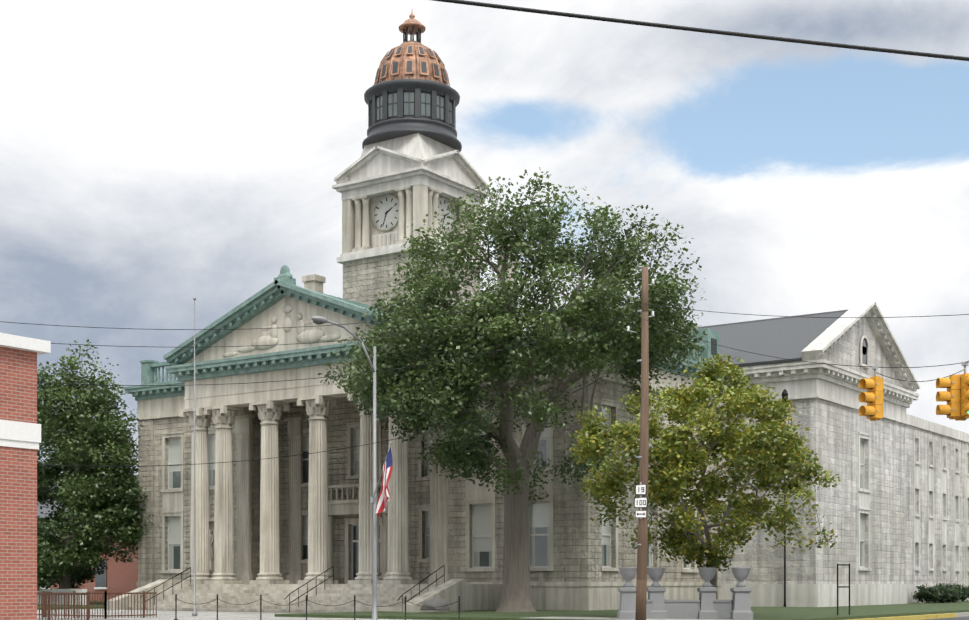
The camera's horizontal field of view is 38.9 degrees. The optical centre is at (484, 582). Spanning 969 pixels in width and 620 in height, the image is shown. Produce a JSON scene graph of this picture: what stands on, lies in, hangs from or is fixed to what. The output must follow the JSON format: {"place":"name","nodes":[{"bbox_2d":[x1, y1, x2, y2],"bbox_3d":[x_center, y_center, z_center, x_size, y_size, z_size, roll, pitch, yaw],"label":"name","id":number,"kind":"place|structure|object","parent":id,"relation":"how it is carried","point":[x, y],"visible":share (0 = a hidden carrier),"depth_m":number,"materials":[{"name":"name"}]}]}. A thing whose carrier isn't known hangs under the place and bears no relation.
{"place":"outdoors","nodes":[
{"label":"outdoors","id":0,"kind":"place"},
{"bbox_2d":[0,333,50,619],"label":"brick building","id":1,"kind":"structure","parent":0,"point":[20,434],"depth_m":29.32,"materials":[{"name":"red brick"}]},
{"bbox_2d":[0,0,968,475],"label":"sky","id":2,"kind":"structure","parent":0,"point":[157,156],"materials":[{"name":"white"}]},
{"bbox_2d":[37,601,968,619],"bbox_3d":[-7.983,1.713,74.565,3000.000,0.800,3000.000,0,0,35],"label":"ground","id":3,"kind":"structure","parent":0,"point":[957,610],"depth_m":58.96,"materials":[{"name":"green plant"}]},
{"bbox_2d":[37,460,59,483],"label":"tree","id":4,"kind":"object","parent":3,"relation":"on","point":[50,479],"depth_m":118.01,"materials":[{"name":"green plant"}]},
{"bbox_2d":[37,476,137,600],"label":"brick building","id":5,"kind":"structure","parent":3,"relation":"on","point":[118,577],"depth_m":100.06,"materials":[{"name":"red brick"}]},
{"bbox_2d":[37,339,153,590],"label":"tree","id":6,"kind":"object","parent":3,"relation":"on","point":[103,522],"depth_m":82.67,"materials":[{"name":"green plant"}]},
{"bbox_2d":[37,591,156,619],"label":"railing","id":7,"kind":"object","parent":3,"relation":"on","point":[47,604],"visible":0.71,"depth_m":55.22,"materials":[{"name":"black metal"}]},
{"bbox_2d":[192,297,196,615],"bbox_3d":[-12.596,-5.492,59.648,0.222,13.850,0.222,0,0,-33],"label":"mast","id":8,"kind":"object","parent":3,"relation":"on","point":[194,612],"visible":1,"depth_m":59.62,"materials":[{"name":"grey metal"}]},
{"bbox_2d":[107,565,502,612],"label":"steps","id":9,"kind":"structure","parent":3,"relation":"on","point":[480,596],"depth_m":67.53,"materials":[{"name":"stone"}]},
{"bbox_2d":[174,594,459,619],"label":"chain posts","id":10,"kind":"object","parent":3,"relation":"on","point":[405,598],"visible":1,"depth_m":50.49,"materials":[{"name":"black metal"}]},
{"bbox_2d":[176,598,457,606],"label":"chains","id":11,"kind":"object","parent":10,"relation":"hanging from","point":[316,603],"visible":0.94,"depth_m":48.74,"materials":[{"name":"black metal"}]},
{"bbox_2d":[311,316,377,619],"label":"street light","id":12,"kind":"object","parent":3,"relation":"on","point":[318,320],"visible":1,"depth_m":47.38,"materials":[{"name":"grey paint"}]},
{"bbox_2d":[370,442,392,515],"bbox_3d":[-3.556,-3.507,46.739,0.393,2.490,1.507,0,0,-36],"label":"flag on staff","id":13,"kind":"object","parent":12,"relation":"attached to","point":[384,495],"visible":1,"depth_m":46.52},
{"bbox_2d":[37,589,730,619],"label":"walks","id":14,"kind":"structure","parent":3,"relation":"on","point":[85,591],"depth_m":82.11,"materials":[{"name":"concrete"}]},
{"bbox_2d":[123,243,726,609],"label":"courthouse","id":15,"kind":"structure","parent":3,"relation":"on","point":[298,520],"depth_m":72.28,"materials":[{"name":"stone"}]},
{"bbox_2d":[209,529,213,569],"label":"statue","id":16,"kind":"object","parent":15,"relation":"on","point":[211,551],"visible":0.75,"depth_m":79.58,"materials":[{"name":"stone"}]},
{"bbox_2d":[332,10,490,330],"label":"clock tower","id":17,"kind":"structure","parent":15,"relation":"on","point":[402,171],"depth_m":78.02,"materials":[{"name":"stone"}]},
{"bbox_2d":[420,597,449,610],"bbox_3d":[-2.169,0.887,59.408,1.197,0.592,0.992,0,0,35],"label":"boulder","id":18,"kind":"object","parent":3,"relation":"on","point":[434,603],"visible":0.98,"depth_m":59.07,"materials":[{"name":"grey stone"}]},
{"bbox_2d":[40,610,896,619],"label":"pavement joints","id":19,"kind":"object","parent":3,"relation":"on","point":[222,618],"visible":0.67,"depth_m":56.90,"materials":[{"name":"concrete"}]},
{"bbox_2d":[318,167,707,611],"bbox_3d":[1.985,-8.588,63.025,18.310,19.901,18.319,0,0,-12],"label":"tree","id":20,"kind":"object","parent":3,"relation":"on","point":[673,342],"depth_m":58.71,"materials":[{"name":"green plant"}]},
{"bbox_2d":[627,266,653,619],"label":"utility pole","id":21,"kind":"object","parent":3,"relation":"on","point":[641,500],"visible":0.98,"depth_m":46.87,"materials":[{"name":"brown wood"}]},
{"bbox_2d":[0,277,968,466],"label":"wires","id":22,"kind":"object","parent":21,"relation":"attached to","point":[457,358],"visible":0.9,"depth_m":41.20,"materials":[{"name":"black metal"}]},
{"bbox_2d":[858,366,882,420],"bbox_3d":[9.884,-4.854,35.093,0.570,1.385,0.385,0,0,-24],"label":"traffic signal","id":23,"kind":"object","parent":22,"relation":"hanging from","point":[872,398],"visible":1,"depth_m":35.00,"materials":[{"name":"yellow metal"}]},
{"bbox_2d":[936,362,968,420],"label":"traffic signal cluster","id":24,"kind":"object","parent":22,"relation":"attached to","point":[955,395],"visible":1,"depth_m":35.01,"materials":[{"name":"yellow metal"}]},
{"bbox_2d":[617,567,752,618],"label":"stone urn pedestals","id":25,"kind":"object","parent":3,"relation":"on","point":[707,605],"visible":1,"depth_m":50.07,"materials":[{"name":"stone"}]},
{"bbox_2d":[569,353,840,599],"bbox_3d":[8.682,-3.715,51.768,9.292,10.156,11.839,0,0,35],"label":"tree","id":26,"kind":"object","parent":3,"relation":"on","point":[662,492],"depth_m":49.53,"materials":[{"name":"green plant"}]},
{"bbox_2d":[781,389,787,606],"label":"pole","id":27,"kind":"object","parent":3,"relation":"on","point":[784,393],"depth_m":74.94,"materials":[{"name":"black metal"}]},
{"bbox_2d":[676,302,919,606],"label":"building wing","id":28,"kind":"structure","parent":3,"relation":"on","point":[861,507],"depth_m":78.07,"materials":[{"name":"stone"}]},
{"bbox_2d":[837,564,849,614],"bbox_3d":[14.713,0.263,56.245,0.630,2.100,0.070,0,0,-18],"label":"sign frame","id":29,"kind":"object","parent":3,"relation":"on","point":[843,586],"visible":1,"depth_m":56.22,"materials":[{"name":"black metal"}]},
{"bbox_2d":[911,583,942,602],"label":"hedge","id":30,"kind":"object","parent":3,"relation":"on","point":[932,594],"depth_m":88.83,"materials":[{"name":"green plant"}]},
{"bbox_2d":[905,414,968,602],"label":"wing","id":31,"kind":"structure","parent":3,"relation":"on","point":[936,503],"depth_m":95.19,"materials":[{"name":"grey stone"}]},
{"bbox_2d":[929,583,952,602],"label":"hedge","id":32,"kind":"object","parent":3,"relation":"on","point":[945,597],"depth_m":90.03,"materials":[{"name":"green plant"}]},
{"bbox_2d":[932,583,957,602],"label":"hedge","id":33,"kind":"object","parent":3,"relation":"on","point":[954,591],"depth_m":91.35,"materials":[{"name":"green plant"}]},
{"bbox_2d":[946,583,961,601],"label":"hedge","id":34,"kind":"object","parent":3,"relation":"on","point":[958,594],"depth_m":92.32,"materials":[{"name":"green plant"}]},
{"bbox_2d":[947,583,968,597],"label":"hedge","id":35,"kind":"object","parent":3,"relation":"on","point":[965,591],"depth_m":94.99,"materials":[{"name":"green plant"}]},
{"bbox_2d":[958,583,968,601],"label":"hedge","id":36,"kind":"object","parent":3,"relation":"on","point":[959,586],"depth_m":96.13,"materials":[{"name":"green plant"}]},
{"bbox_2d":[432,0,968,60],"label":"cable","id":37,"kind":"object","parent":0,"point":[685,28],"visible":1,"depth_m":14.95,"materials":[{"name":"black rubber"}]}
]}

